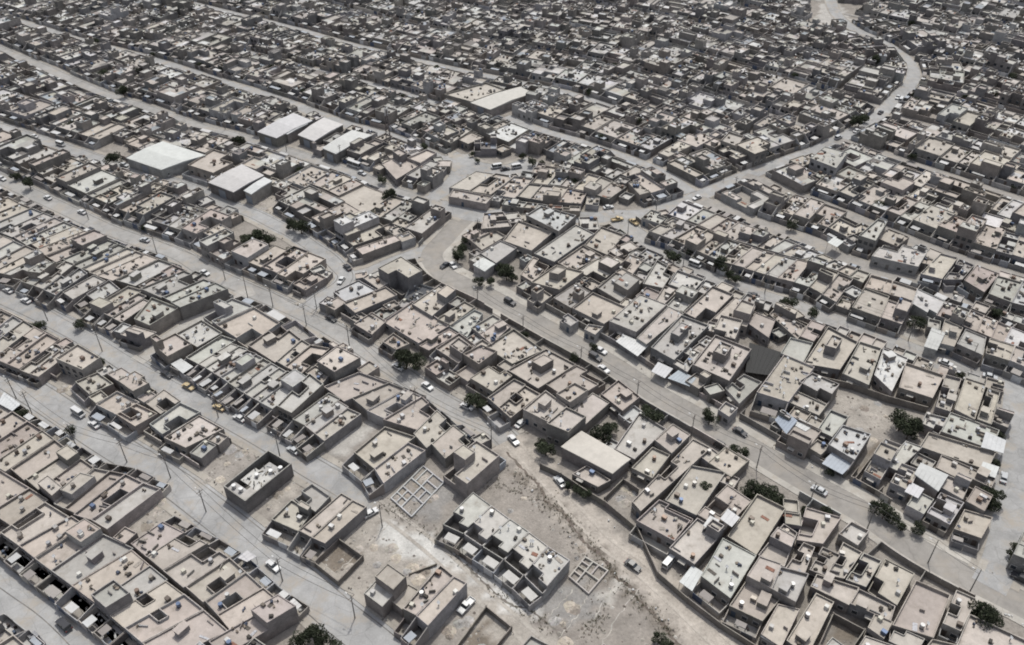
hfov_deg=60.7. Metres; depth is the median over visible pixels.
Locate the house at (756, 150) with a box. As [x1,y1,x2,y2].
[735,136,774,166]
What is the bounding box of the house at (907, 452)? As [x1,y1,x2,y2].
[886,441,921,478]
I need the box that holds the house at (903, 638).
[888,629,924,644]
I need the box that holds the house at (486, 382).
[466,366,511,401]
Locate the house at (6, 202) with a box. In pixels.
[0,195,33,210]
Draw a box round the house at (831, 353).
[805,326,857,378]
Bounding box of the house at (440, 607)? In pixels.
[400,576,467,644]
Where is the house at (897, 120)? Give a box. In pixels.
[877,111,927,131]
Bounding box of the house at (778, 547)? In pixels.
[757,523,796,566]
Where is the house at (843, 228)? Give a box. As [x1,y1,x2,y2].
[820,216,868,246]
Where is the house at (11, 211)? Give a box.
[0,202,41,220]
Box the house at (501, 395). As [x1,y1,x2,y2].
[477,379,525,419]
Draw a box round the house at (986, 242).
[967,224,1004,262]
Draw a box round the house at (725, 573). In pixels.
[689,538,755,618]
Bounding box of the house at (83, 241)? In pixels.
[46,229,113,262]
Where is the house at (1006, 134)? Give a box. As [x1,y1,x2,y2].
[987,122,1023,147]
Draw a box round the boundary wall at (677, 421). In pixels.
[640,397,690,431]
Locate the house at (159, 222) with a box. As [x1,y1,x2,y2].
[138,200,196,237]
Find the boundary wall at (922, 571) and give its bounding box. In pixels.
[867,541,958,592]
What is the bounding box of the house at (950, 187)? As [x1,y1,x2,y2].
[932,176,969,202]
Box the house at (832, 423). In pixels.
[817,410,847,444]
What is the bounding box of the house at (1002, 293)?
[983,276,1021,311]
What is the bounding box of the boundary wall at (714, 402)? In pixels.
[698,392,722,407]
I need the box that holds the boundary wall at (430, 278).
[407,258,441,285]
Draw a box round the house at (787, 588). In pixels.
[770,566,808,607]
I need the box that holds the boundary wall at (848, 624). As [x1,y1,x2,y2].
[818,612,865,644]
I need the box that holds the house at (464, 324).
[449,309,482,337]
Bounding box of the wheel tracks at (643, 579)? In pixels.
[502,439,735,644]
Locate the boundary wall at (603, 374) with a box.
[584,364,616,385]
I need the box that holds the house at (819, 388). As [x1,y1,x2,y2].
[798,372,838,408]
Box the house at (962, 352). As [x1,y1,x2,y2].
[949,329,985,368]
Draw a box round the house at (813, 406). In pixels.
[787,391,826,418]
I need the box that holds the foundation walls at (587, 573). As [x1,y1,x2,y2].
[568,556,608,594]
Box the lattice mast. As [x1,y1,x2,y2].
[384,107,390,142]
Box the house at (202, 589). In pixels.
[185,553,258,610]
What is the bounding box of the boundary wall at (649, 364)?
[645,359,683,388]
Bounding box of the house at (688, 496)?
[665,465,725,521]
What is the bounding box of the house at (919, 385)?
[896,362,943,407]
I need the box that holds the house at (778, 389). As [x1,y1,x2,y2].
[749,354,813,422]
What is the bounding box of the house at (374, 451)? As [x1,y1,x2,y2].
[342,427,416,486]
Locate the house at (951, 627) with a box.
[936,590,976,643]
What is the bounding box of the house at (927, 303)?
[910,287,949,321]
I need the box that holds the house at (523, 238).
[503,220,551,256]
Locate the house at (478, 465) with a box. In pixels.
[443,440,505,497]
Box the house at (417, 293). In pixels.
[404,284,435,301]
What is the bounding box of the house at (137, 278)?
[116,259,181,288]
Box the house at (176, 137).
[160,127,216,147]
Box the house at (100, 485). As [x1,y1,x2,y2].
[64,465,134,517]
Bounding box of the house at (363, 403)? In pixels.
[352,382,408,418]
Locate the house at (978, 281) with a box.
[956,265,999,302]
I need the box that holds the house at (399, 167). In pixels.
[382,148,417,186]
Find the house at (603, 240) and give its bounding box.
[584,226,623,256]
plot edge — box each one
[342,524,388,566]
[546,588,573,617]
[559,595,587,637]
[587,581,616,631]
[602,589,638,643]
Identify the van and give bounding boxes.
[55,140,65,146]
[70,405,85,417]
[490,162,501,168]
[511,162,522,168]
[661,554,674,569]
[688,258,701,267]
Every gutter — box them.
[0,292,382,496]
[0,384,400,644]
[0,588,69,644]
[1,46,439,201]
[1,123,352,312]
[1,173,516,444]
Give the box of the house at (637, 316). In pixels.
[608,294,666,339]
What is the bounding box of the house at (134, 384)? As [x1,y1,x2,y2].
[117,371,156,400]
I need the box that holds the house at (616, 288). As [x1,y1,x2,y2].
[597,268,643,303]
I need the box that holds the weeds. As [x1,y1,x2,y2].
[381,468,679,638]
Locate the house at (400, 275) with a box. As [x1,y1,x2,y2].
[378,256,422,299]
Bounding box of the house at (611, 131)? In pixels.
[589,119,635,147]
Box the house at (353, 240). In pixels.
[337,223,391,256]
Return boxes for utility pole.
[3,375,16,398]
[18,390,31,412]
[63,422,75,443]
[114,438,126,461]
[194,487,206,511]
[272,555,282,580]
[345,592,355,617]
[374,502,382,526]
[866,503,876,528]
[927,538,938,562]
[969,567,981,591]
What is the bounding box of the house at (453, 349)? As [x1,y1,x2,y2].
[429,333,475,372]
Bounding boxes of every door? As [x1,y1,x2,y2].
[141,165,149,173]
[218,189,226,198]
[246,195,252,204]
[265,137,271,144]
[303,139,310,148]
[327,153,333,161]
[477,106,483,113]
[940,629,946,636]
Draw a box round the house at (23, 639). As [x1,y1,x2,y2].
[0,629,45,644]
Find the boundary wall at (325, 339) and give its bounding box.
[320,336,330,342]
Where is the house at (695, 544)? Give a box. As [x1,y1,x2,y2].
[668,518,724,570]
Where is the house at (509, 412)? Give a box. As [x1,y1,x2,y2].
[487,385,539,433]
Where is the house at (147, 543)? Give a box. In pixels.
[131,516,195,564]
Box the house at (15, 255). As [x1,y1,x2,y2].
[0,245,34,267]
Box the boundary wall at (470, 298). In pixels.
[435,283,484,308]
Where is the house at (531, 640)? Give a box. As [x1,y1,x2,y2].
[523,635,548,644]
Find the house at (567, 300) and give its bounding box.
[553,283,590,315]
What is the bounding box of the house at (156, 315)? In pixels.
[134,297,181,333]
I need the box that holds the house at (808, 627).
[785,593,833,644]
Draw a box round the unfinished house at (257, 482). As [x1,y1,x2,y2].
[223,450,293,512]
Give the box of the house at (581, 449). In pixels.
[561,431,630,483]
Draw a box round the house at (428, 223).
[405,204,451,240]
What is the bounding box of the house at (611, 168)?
[588,154,639,181]
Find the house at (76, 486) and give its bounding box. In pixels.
[53,462,118,514]
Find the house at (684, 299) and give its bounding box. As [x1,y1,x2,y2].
[666,285,697,312]
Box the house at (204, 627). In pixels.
[142,610,226,644]
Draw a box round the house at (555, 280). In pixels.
[531,265,583,297]
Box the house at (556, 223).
[526,206,575,239]
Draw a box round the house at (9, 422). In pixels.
[0,410,38,438]
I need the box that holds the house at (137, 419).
[107,403,158,442]
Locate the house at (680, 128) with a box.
[660,116,702,143]
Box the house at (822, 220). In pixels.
[803,204,846,236]
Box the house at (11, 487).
[0,470,29,505]
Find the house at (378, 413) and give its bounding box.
[367,389,425,426]
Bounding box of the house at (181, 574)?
[163,539,240,595]
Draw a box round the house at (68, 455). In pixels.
[26,445,92,495]
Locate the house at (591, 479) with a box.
[572,465,610,493]
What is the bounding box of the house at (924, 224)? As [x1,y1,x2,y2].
[905,205,954,241]
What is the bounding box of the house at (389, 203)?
[370,194,411,222]
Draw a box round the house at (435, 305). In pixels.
[412,285,455,318]
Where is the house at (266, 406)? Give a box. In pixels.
[244,369,306,429]
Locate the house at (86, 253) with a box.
[63,239,125,264]
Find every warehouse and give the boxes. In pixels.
[126,141,205,178]
[208,164,263,201]
[244,177,272,204]
[257,113,311,146]
[286,123,307,142]
[298,117,343,148]
[322,130,371,163]
[444,82,504,108]
[470,87,527,116]
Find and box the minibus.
[347,158,360,168]
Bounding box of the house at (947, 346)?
[936,320,962,355]
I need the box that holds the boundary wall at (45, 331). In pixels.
[28,322,57,338]
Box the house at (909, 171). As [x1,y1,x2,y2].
[881,161,926,180]
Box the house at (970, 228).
[948,214,986,255]
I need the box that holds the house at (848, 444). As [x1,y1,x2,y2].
[820,425,870,477]
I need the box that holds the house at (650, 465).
[630,447,669,484]
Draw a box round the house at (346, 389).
[324,372,392,408]
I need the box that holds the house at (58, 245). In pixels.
[36,230,86,258]
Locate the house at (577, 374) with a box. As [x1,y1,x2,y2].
[546,365,605,396]
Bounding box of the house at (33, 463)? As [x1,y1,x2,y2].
[11,437,79,486]
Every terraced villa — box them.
[434,492,490,552]
[453,505,508,564]
[472,519,528,578]
[493,532,547,593]
[511,546,569,611]
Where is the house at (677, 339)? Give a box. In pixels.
[650,315,708,371]
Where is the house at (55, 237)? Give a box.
[31,226,90,249]
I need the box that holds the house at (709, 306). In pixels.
[684,286,733,323]
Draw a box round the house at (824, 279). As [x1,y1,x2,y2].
[803,267,838,304]
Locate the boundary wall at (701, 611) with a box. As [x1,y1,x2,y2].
[636,527,755,644]
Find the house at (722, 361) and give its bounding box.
[691,335,750,389]
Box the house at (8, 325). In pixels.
[0,316,21,337]
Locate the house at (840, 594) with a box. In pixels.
[807,571,858,613]
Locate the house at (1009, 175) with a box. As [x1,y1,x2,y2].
[991,162,1023,194]
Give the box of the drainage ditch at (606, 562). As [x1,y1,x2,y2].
[506,452,680,644]
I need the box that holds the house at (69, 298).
[55,275,105,312]
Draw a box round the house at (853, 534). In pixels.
[835,521,869,549]
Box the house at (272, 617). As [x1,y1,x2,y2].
[209,594,309,644]
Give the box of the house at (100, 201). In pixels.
[87,184,136,214]
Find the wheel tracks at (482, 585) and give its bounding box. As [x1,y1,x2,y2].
[370,499,551,644]
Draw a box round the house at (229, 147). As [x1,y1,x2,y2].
[217,138,260,164]
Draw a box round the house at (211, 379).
[197,350,256,395]
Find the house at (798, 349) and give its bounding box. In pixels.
[780,337,812,361]
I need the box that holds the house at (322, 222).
[306,202,359,237]
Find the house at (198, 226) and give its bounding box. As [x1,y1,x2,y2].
[175,208,232,248]
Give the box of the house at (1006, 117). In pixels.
[986,107,1023,126]
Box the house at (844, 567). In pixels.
[828,542,861,581]
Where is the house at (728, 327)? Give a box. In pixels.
[713,315,742,342]
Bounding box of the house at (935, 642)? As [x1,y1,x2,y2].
[928,639,956,644]
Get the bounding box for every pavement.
[0,43,428,195]
[0,120,358,312]
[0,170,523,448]
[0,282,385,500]
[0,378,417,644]
[0,543,127,644]
[13,16,387,130]
[159,291,231,336]
[194,1,614,105]
[244,48,427,97]
[355,241,430,268]
[388,130,455,162]
[418,220,1023,626]
[420,154,473,200]
[444,198,611,224]
[451,156,520,171]
[511,114,698,193]
[626,0,921,209]
[633,222,1013,374]
[704,199,988,311]
[762,177,1023,274]
[856,142,1023,197]
[968,395,1021,591]
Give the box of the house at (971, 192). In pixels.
[957,179,1003,212]
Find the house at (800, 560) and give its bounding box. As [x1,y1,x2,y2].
[786,542,814,572]
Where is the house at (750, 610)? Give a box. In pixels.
[722,581,779,642]
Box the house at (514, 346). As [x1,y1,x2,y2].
[487,329,542,365]
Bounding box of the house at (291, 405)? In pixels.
[266,373,324,436]
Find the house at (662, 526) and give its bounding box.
[628,499,693,558]
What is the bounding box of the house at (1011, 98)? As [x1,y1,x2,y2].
[996,86,1023,114]
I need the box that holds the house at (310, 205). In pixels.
[281,188,344,222]
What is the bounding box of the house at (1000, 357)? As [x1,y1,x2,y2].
[980,338,1014,375]
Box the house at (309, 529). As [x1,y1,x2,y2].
[287,493,352,560]
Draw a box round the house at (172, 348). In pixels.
[150,333,193,370]
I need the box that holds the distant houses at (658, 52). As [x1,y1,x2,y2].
[0,0,1023,640]
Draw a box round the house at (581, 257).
[557,245,602,269]
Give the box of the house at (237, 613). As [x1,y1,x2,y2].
[217,582,291,629]
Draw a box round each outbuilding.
[0,83,9,88]
[6,85,22,93]
[55,337,74,348]
[61,32,75,40]
[68,38,82,45]
[75,155,87,160]
[87,158,100,164]
[89,390,107,406]
[96,364,113,380]
[101,163,108,171]
[108,162,117,172]
[112,168,129,174]
[113,129,133,143]
[113,323,131,339]
[113,527,138,546]
[114,167,133,179]
[124,135,137,145]
[137,390,156,407]
[139,278,157,288]
[151,182,164,192]
[156,179,170,187]
[170,365,190,376]
[185,34,196,39]
[190,440,218,466]
[192,270,202,281]
[194,196,215,207]
[204,203,218,208]
[207,175,217,187]
[208,432,230,453]
[214,206,224,210]
[215,44,227,51]
[218,205,238,213]
[228,212,241,225]
[270,177,279,184]
[271,116,282,122]
[272,180,291,192]
[288,49,301,57]
[294,67,309,73]
[310,265,325,275]
[311,141,325,156]
[316,55,324,65]
[316,73,326,79]
[318,270,332,283]
[319,296,334,311]
[325,297,345,317]
[329,341,353,353]
[350,312,366,327]
[355,271,367,282]
[357,360,379,376]
[366,129,377,139]
[367,71,373,80]
[368,139,383,148]
[371,271,378,276]
[373,164,385,175]
[374,306,396,319]
[375,133,391,141]
[380,158,388,164]
[381,76,391,86]
[383,137,400,145]
[383,223,394,229]
[383,300,399,311]
[387,225,405,235]
[391,139,407,146]
[396,231,415,249]
[397,298,411,309]
[404,102,415,111]
[407,149,420,156]
[410,93,426,103]
[417,180,430,193]
[425,358,448,381]
[433,156,443,161]
[435,166,446,176]
[436,160,451,172]
[436,370,460,390]
[448,296,465,310]
[450,105,467,113]
[455,364,477,386]
[456,79,469,89]
[467,333,481,343]
[469,249,481,258]
[469,254,484,269]
[471,431,490,448]
[472,339,489,347]
[477,113,491,118]
[490,195,502,207]
[497,144,511,157]
[497,360,514,371]
[505,212,520,219]
[509,217,521,227]
[516,281,530,293]
[519,171,532,179]
[519,254,531,268]
[520,213,527,221]
[532,167,539,178]
[536,163,545,167]
[550,160,563,167]
[562,162,571,167]
[575,276,589,287]
[583,277,601,293]
[585,196,599,210]
[606,439,617,448]
[608,226,617,231]
[613,256,624,265]
[614,176,630,188]
[618,192,633,204]
[618,405,642,427]
[619,234,633,244]
[620,298,631,306]
[628,250,642,256]
[637,271,648,279]
[638,262,652,274]
[641,106,655,112]
[658,209,668,216]
[661,258,673,265]
[662,99,675,106]
[667,264,681,274]
[672,102,685,112]
[673,152,685,157]
[678,265,693,273]
[681,107,693,115]
[684,371,710,396]
[692,342,705,353]
[697,285,710,299]
[698,335,711,345]
[700,448,717,467]
[701,280,716,287]
[702,383,724,402]
[706,321,716,337]
[714,282,733,293]
[718,472,739,490]
[732,290,744,298]
[742,293,761,302]
[752,310,767,316]
[754,298,772,314]
[768,184,781,191]
[770,327,786,343]
[770,410,790,435]
[782,498,798,519]
[782,510,801,534]
[789,406,810,420]
[795,309,804,321]
[799,0,808,4]
[799,104,812,112]
[804,3,811,11]
[804,415,822,430]
[807,99,819,105]
[807,439,827,458]
[814,95,823,100]
[815,171,825,180]
[824,88,834,95]
[826,637,842,644]
[834,296,854,314]
[837,326,849,335]
[839,239,855,252]
[841,141,850,147]
[842,49,855,58]
[843,285,863,302]
[844,93,853,98]
[845,234,857,245]
[846,143,863,151]
[847,330,861,340]
[857,332,876,346]
[865,149,881,155]
[866,57,876,66]
[871,337,887,357]
[884,140,901,151]
[892,344,906,354]
[903,350,917,363]
[903,493,933,521]
[908,25,919,29]
[909,453,935,467]
[912,244,928,251]
[913,356,934,370]
[914,52,928,61]
[918,57,932,66]
[919,257,933,270]
[925,318,940,335]
[926,248,941,258]
[937,365,956,385]
[949,291,964,304]
[954,370,965,386]
[966,371,980,380]
[970,301,989,315]
[983,377,1004,400]
[998,311,1014,322]
[999,270,1010,278]
[1009,273,1023,283]
[1012,315,1023,330]
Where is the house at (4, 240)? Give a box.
[0,236,14,246]
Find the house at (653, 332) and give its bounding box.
[636,306,683,353]
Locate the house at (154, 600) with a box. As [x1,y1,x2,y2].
[93,581,182,644]
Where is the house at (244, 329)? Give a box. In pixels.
[216,305,291,349]
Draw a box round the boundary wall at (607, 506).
[540,462,636,531]
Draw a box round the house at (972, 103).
[960,94,996,114]
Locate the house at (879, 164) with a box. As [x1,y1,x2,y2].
[861,154,901,177]
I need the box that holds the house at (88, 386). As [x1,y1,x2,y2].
[70,372,115,406]
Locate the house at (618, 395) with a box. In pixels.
[601,379,639,416]
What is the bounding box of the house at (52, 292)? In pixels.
[34,267,88,310]
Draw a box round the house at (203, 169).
[182,149,240,185]
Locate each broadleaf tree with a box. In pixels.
[8,173,20,179]
[13,408,29,417]
[21,176,32,188]
[29,320,45,329]
[63,424,76,435]
[73,319,83,328]
[97,68,107,77]
[102,151,122,163]
[115,85,129,96]
[232,136,245,144]
[240,234,250,243]
[245,229,267,241]
[260,233,275,245]
[285,217,295,230]
[288,630,307,644]
[292,219,310,233]
[299,622,328,644]
[314,629,334,644]
[330,639,342,644]
[377,174,386,183]
[382,189,396,198]
[395,349,416,369]
[409,351,426,370]
[420,142,427,149]
[451,243,468,251]
[452,249,464,262]
[461,236,467,243]
[462,393,482,405]
[472,276,484,285]
[476,399,486,409]
[486,277,494,285]
[495,262,507,272]
[497,264,514,279]
[507,273,517,281]
[518,152,526,159]
[521,331,529,337]
[528,157,536,165]
[534,437,545,446]
[535,441,556,455]
[562,481,571,490]
[569,351,578,362]
[571,483,582,493]
[578,488,591,498]
[589,342,597,350]
[589,431,603,439]
[590,422,612,443]
[606,422,618,433]
[640,407,663,422]
[641,404,650,413]
[651,630,667,643]
[660,638,674,644]
[666,251,681,263]
[699,481,711,489]
[702,407,711,414]
[704,409,718,424]
[713,254,727,271]
[724,269,733,280]
[730,444,740,452]
[731,274,741,282]
[738,447,749,456]
[740,486,753,498]
[745,479,768,498]
[754,482,778,498]
[767,490,784,504]
[782,297,799,306]
[786,219,798,230]
[800,506,809,514]
[808,306,819,318]
[820,505,832,513]
[824,467,834,476]
[849,116,859,125]
[852,114,868,126]
[868,499,887,513]
[872,54,880,63]
[875,502,892,518]
[884,507,901,524]
[888,407,912,430]
[896,521,906,530]
[898,424,918,439]
[902,417,924,433]
[906,315,922,327]
[907,154,916,159]
[910,520,925,535]
[916,317,927,330]
[955,371,965,377]
[967,599,1000,629]
[970,609,991,622]
[981,484,1006,499]
[983,604,1004,627]
[986,493,1001,511]
[991,308,1003,318]
[991,459,1000,466]
[997,431,1006,439]
[1006,542,1017,553]
[1009,72,1016,78]
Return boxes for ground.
[15,0,1023,644]
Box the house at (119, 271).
[96,253,167,286]
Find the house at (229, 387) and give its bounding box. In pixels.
[211,358,270,403]
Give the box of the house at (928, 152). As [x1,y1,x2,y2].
[908,136,954,166]
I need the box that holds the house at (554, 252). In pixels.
[534,225,593,268]
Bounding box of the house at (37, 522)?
[0,502,68,562]
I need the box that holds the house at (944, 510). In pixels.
[921,492,963,537]
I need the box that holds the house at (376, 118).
[363,102,409,129]
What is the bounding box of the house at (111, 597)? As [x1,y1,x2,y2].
[78,565,168,638]
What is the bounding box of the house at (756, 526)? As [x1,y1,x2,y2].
[727,494,785,563]
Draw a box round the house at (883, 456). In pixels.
[861,438,901,488]
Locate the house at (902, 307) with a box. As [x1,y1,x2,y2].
[876,296,912,337]
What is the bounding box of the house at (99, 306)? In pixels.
[79,286,141,330]
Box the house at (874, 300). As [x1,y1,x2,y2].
[846,287,888,330]
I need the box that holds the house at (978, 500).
[960,486,992,513]
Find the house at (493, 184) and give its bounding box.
[469,173,512,195]
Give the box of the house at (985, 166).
[963,150,1011,185]
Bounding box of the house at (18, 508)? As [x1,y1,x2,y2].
[0,488,50,535]
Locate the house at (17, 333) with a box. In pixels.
[0,320,33,351]
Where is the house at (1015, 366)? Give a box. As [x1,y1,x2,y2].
[1001,345,1023,385]
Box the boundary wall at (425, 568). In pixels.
[409,563,436,575]
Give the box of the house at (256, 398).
[238,371,288,415]
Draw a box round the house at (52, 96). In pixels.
[38,86,92,102]
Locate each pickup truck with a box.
[27,630,45,644]
[456,596,475,614]
[611,216,623,221]
[628,218,638,225]
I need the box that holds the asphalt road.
[421,219,1023,618]
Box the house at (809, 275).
[788,255,827,299]
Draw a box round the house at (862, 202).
[847,185,890,214]
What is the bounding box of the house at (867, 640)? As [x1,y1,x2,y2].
[860,635,891,644]
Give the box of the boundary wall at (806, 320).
[804,318,810,323]
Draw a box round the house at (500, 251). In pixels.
[480,240,516,271]
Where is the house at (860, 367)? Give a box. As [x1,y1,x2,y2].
[840,341,880,388]
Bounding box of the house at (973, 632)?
[957,614,1023,644]
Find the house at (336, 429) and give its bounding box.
[296,408,361,462]
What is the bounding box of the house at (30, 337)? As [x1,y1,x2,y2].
[0,327,45,374]
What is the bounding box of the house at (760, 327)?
[746,312,774,346]
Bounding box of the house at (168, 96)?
[152,76,200,109]
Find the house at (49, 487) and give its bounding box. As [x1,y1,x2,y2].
[37,454,108,506]
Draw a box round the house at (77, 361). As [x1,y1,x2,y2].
[56,344,103,379]
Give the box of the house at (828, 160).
[808,146,847,176]
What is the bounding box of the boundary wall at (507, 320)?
[501,313,543,339]
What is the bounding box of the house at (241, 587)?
[205,567,273,622]
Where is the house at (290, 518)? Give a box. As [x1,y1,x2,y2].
[262,499,312,549]
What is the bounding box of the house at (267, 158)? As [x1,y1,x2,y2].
[240,149,294,173]
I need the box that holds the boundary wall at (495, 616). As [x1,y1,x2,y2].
[457,605,511,644]
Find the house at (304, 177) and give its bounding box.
[284,164,337,188]
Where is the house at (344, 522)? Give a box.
[301,500,366,567]
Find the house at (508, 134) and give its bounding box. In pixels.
[486,122,533,146]
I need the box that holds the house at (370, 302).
[344,286,397,317]
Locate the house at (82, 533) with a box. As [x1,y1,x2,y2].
[19,518,102,591]
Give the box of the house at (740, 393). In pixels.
[724,374,761,412]
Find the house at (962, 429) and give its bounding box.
[939,412,998,450]
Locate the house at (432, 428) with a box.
[413,410,456,456]
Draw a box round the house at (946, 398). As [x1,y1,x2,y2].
[933,374,960,417]
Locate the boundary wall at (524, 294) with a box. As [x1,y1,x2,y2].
[520,290,530,298]
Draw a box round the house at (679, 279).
[668,270,704,289]
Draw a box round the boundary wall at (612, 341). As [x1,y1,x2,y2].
[600,332,645,364]
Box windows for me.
[347,160,360,166]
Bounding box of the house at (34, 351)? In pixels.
[4,333,59,380]
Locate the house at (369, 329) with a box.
[350,312,386,344]
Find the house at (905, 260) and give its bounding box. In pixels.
[869,245,926,275]
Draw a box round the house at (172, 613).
[110,594,203,644]
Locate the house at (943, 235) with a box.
[929,215,966,248]
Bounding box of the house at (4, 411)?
[0,404,24,418]
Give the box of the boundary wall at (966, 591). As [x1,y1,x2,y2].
[958,587,975,596]
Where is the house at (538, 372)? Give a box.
[508,349,575,393]
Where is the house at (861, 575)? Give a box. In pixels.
[845,553,881,590]
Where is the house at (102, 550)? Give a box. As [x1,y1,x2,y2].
[36,534,135,602]
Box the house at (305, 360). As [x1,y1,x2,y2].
[284,342,330,375]
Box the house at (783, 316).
[769,302,807,341]
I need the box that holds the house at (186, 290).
[163,279,214,303]
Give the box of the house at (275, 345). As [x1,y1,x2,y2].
[248,320,315,364]
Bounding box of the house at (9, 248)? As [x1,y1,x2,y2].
[0,240,23,257]
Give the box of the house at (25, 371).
[18,344,63,383]
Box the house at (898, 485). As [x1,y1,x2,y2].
[886,463,916,501]
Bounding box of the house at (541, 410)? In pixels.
[523,390,567,433]
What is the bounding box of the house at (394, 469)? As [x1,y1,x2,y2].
[361,442,425,499]
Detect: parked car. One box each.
[2,287,13,293]
[20,297,31,303]
[43,195,52,199]
[77,209,85,214]
[87,420,100,428]
[119,162,128,166]
[139,237,150,242]
[160,370,172,378]
[181,382,194,390]
[199,269,210,275]
[212,403,224,411]
[232,413,243,422]
[265,559,280,571]
[286,445,297,455]
[325,314,336,321]
[337,276,345,283]
[342,264,351,270]
[357,170,366,175]
[364,507,379,518]
[391,362,403,370]
[421,381,433,390]
[439,261,449,268]
[449,261,457,268]
[459,402,474,410]
[500,166,510,170]
[507,434,519,445]
[514,418,525,428]
[553,475,564,487]
[595,346,607,354]
[597,364,609,372]
[603,204,613,209]
[624,558,641,572]
[692,194,701,199]
[732,426,747,436]
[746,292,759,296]
[810,484,827,496]
[938,358,953,366]
[982,372,997,379]
[999,471,1007,483]
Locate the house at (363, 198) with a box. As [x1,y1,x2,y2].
[338,184,397,211]
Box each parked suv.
[54,616,72,632]
[503,296,516,305]
[588,350,602,361]
[713,439,728,449]
[834,134,842,139]
[1010,570,1023,582]
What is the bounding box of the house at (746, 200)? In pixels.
[714,183,768,215]
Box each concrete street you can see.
[0,45,440,205]
[0,122,353,313]
[0,171,518,445]
[0,289,384,509]
[0,373,400,644]
[0,560,102,644]
[21,20,384,135]
[130,286,255,363]
[194,2,613,106]
[230,46,438,104]
[345,245,425,280]
[383,131,459,161]
[423,154,469,201]
[437,200,613,222]
[452,157,537,175]
[504,115,694,193]
[603,213,1004,388]
[614,0,919,218]
[692,195,989,310]
[741,173,1023,276]
[747,106,805,126]
[834,138,1023,201]
[890,115,929,125]
[972,378,1023,595]
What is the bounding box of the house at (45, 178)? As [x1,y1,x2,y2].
[31,157,84,189]
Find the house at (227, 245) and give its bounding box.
[209,236,240,266]
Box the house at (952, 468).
[935,454,995,494]
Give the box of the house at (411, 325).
[383,301,448,349]
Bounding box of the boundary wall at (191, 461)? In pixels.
[180,453,200,469]
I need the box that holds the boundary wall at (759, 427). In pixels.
[739,408,786,443]
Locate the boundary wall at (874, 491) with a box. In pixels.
[849,466,891,503]
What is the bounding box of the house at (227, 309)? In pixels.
[203,296,262,328]
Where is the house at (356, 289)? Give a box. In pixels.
[333,280,375,301]
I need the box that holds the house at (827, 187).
[810,173,848,201]
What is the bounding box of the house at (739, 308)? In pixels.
[712,297,755,335]
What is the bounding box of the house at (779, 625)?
[758,604,799,644]
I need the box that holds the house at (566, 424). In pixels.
[546,392,608,446]
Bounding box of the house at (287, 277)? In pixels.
[271,252,326,293]
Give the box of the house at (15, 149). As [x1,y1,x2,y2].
[0,134,44,172]
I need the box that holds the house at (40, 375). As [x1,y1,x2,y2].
[27,345,70,387]
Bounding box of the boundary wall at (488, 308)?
[484,304,492,312]
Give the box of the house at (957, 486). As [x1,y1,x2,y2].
[937,472,972,500]
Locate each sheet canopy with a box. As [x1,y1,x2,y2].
[0,392,21,410]
[171,359,192,374]
[238,550,257,565]
[290,598,302,611]
[616,335,648,357]
[651,362,672,380]
[667,370,695,391]
[678,566,702,597]
[703,516,718,528]
[720,509,739,531]
[745,343,781,374]
[774,410,796,433]
[794,418,809,431]
[820,453,850,478]
[825,237,843,255]
[901,483,923,500]
[980,432,1005,459]
[981,462,998,479]
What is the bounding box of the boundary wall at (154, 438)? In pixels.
[144,427,162,445]
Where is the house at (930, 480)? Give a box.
[913,463,947,498]
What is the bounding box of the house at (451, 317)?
[437,301,474,326]
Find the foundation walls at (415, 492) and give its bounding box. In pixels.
[390,465,443,517]
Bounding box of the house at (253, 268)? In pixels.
[242,245,285,279]
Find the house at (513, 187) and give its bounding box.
[494,176,533,201]
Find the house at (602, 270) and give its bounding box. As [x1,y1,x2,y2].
[580,256,619,282]
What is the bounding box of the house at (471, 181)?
[449,171,493,194]
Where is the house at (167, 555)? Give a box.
[147,527,217,576]
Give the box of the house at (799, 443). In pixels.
[775,417,821,459]
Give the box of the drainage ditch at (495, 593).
[378,501,561,637]
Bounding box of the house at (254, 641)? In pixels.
[247,637,264,644]
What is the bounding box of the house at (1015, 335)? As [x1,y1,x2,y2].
[1004,323,1023,347]
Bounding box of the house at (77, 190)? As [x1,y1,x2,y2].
[60,169,120,204]
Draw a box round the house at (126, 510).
[91,479,171,537]
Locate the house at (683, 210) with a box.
[667,200,706,221]
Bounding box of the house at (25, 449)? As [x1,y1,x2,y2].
[0,426,69,477]
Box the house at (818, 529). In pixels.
[794,507,840,551]
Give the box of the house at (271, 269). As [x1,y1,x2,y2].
[255,246,308,286]
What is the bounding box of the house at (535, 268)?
[520,257,548,282]
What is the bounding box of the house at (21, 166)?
[6,147,56,179]
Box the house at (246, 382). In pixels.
[220,363,278,412]
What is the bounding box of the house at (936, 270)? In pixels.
[917,253,957,291]
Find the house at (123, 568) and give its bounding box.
[54,550,148,626]
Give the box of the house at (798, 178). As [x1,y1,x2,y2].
[765,162,820,193]
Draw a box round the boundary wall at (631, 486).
[604,478,638,500]
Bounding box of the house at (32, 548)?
[4,516,78,577]
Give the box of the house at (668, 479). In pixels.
[631,439,710,518]
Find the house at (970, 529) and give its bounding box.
[949,509,992,555]
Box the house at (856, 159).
[829,144,873,169]
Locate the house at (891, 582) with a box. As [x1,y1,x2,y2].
[867,559,914,613]
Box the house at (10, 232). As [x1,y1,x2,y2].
[0,212,61,239]
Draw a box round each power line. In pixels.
[4,377,352,598]
[40,301,275,436]
[83,201,490,427]
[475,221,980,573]
[632,219,977,346]
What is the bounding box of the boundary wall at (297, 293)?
[292,290,301,297]
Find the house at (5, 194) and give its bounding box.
[0,190,17,199]
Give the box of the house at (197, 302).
[171,282,233,319]
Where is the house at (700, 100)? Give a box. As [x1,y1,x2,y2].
[683,91,715,110]
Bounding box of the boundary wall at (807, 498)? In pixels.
[798,491,840,516]
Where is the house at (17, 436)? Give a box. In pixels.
[0,419,52,457]

